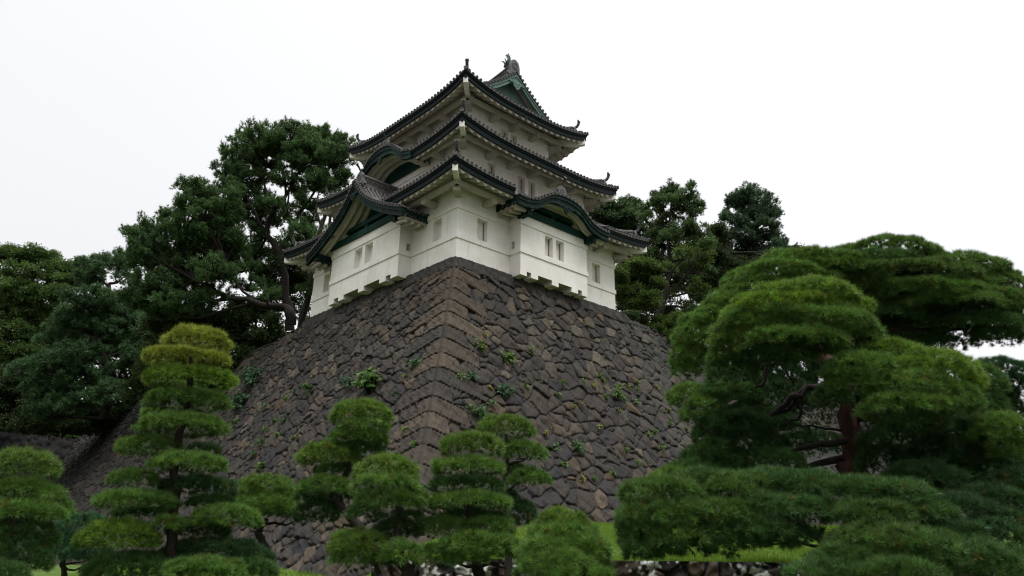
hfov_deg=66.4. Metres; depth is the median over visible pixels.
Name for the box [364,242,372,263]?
window
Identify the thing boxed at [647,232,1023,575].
great pine
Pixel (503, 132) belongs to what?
window
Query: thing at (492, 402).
wall plant
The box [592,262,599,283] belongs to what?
window
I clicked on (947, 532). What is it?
spreading pine
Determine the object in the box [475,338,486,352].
wall plant
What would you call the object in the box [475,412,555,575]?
garden pine
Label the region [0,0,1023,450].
sky
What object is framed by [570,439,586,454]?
wall plant
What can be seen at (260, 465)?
wall plant
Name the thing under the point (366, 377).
wall plant
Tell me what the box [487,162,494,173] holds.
window
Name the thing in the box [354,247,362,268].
window
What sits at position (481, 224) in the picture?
window
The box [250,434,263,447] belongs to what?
wall plant
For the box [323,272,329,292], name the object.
window
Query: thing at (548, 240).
window
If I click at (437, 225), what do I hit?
window
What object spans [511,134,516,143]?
window
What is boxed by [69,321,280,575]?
garden pine
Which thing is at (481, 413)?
wall plant
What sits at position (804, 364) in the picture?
dark evergreen
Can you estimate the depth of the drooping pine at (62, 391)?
58.72 m
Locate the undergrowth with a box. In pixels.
[0,336,158,440]
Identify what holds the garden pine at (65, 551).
on the ground at (56, 570)
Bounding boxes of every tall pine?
[208,114,358,330]
[294,192,331,327]
[633,178,719,314]
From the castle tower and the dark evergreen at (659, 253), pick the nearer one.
the castle tower
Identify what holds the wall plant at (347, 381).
attached to the stone rampart
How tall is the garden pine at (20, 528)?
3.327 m
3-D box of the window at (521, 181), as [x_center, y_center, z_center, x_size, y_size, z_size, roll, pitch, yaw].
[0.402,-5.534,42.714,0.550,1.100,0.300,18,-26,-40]
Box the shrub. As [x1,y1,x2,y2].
[620,308,683,342]
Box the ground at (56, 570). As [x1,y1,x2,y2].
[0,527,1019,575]
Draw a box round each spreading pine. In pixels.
[611,462,853,563]
[780,457,1023,575]
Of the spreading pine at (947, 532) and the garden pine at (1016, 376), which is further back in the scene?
the garden pine at (1016, 376)
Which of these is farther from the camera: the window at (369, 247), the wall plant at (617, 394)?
the window at (369, 247)
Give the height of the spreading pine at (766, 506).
3.328 m
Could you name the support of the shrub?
on the stone rampart
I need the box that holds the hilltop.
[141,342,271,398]
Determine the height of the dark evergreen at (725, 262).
9.386 m
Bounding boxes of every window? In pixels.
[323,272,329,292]
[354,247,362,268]
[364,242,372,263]
[432,218,441,242]
[477,218,487,241]
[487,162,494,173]
[501,129,507,137]
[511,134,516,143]
[518,175,524,193]
[528,180,534,196]
[545,235,552,257]
[556,240,563,261]
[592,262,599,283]
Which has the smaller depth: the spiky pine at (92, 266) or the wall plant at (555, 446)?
the wall plant at (555, 446)
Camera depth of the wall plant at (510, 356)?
33.26 m
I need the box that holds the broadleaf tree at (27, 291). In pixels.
[0,241,82,364]
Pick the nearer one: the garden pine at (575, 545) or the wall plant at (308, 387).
the garden pine at (575, 545)
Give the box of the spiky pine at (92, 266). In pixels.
[70,245,143,296]
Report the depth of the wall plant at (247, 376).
44.62 m
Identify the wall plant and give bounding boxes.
[230,416,240,425]
[231,362,265,393]
[231,390,249,409]
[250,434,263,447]
[253,461,265,471]
[301,381,312,396]
[337,374,353,389]
[350,365,381,393]
[408,357,422,367]
[464,402,488,420]
[465,366,480,380]
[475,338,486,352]
[486,398,498,406]
[494,382,518,397]
[499,348,516,365]
[553,442,561,450]
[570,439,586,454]
[609,385,628,405]
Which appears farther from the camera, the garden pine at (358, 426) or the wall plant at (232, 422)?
the wall plant at (232, 422)
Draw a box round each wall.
[0,428,78,534]
[371,559,1022,575]
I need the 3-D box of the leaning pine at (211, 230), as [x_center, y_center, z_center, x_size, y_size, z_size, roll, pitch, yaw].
[-19.829,-2.689,51.051,12.612,10.698,5.953,-3,-20,9]
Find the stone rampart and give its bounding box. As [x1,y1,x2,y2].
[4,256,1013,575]
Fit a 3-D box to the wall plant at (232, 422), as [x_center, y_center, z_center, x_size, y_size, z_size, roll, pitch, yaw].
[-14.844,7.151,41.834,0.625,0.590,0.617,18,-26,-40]
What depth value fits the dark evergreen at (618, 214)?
65.55 m
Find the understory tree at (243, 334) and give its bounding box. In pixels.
[110,235,310,403]
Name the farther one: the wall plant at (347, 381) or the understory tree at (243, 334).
the understory tree at (243, 334)
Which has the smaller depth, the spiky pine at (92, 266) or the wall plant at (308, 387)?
the wall plant at (308, 387)
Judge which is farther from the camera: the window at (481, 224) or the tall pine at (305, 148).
the tall pine at (305, 148)
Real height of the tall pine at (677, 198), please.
10.394 m
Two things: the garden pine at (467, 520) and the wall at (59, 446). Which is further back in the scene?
the wall at (59, 446)
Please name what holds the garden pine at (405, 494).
on the ground at (56, 570)
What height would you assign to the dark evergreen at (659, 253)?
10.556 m
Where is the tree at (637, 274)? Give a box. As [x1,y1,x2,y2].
[614,236,719,312]
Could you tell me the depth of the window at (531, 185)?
43.46 m
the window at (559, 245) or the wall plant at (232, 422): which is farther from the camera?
the wall plant at (232, 422)
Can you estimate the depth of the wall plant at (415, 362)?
31.24 m
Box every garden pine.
[0,443,77,575]
[37,510,114,575]
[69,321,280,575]
[229,470,302,575]
[290,395,395,575]
[324,448,430,575]
[410,428,521,575]
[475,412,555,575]
[509,503,617,575]
[895,354,1023,547]
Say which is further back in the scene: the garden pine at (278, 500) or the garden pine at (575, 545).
the garden pine at (278, 500)
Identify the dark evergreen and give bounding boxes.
[0,286,253,377]
[588,193,659,260]
[615,226,720,315]
[657,221,803,320]
[756,299,952,367]
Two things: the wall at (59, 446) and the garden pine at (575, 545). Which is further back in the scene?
the wall at (59, 446)
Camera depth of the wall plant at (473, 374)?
30.72 m
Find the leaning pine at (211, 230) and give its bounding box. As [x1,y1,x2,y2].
[111,172,295,324]
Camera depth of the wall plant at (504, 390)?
31.42 m
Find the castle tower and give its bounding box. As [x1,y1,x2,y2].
[282,53,649,316]
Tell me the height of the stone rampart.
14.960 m
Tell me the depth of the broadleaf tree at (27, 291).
72.86 m
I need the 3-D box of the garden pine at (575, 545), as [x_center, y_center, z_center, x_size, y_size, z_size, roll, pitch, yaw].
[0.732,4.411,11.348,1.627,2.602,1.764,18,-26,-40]
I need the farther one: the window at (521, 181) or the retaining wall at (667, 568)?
the window at (521, 181)
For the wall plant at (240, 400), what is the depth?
43.41 m
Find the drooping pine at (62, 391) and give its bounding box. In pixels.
[2,282,159,423]
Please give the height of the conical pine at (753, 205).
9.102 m
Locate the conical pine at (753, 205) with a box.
[718,180,797,258]

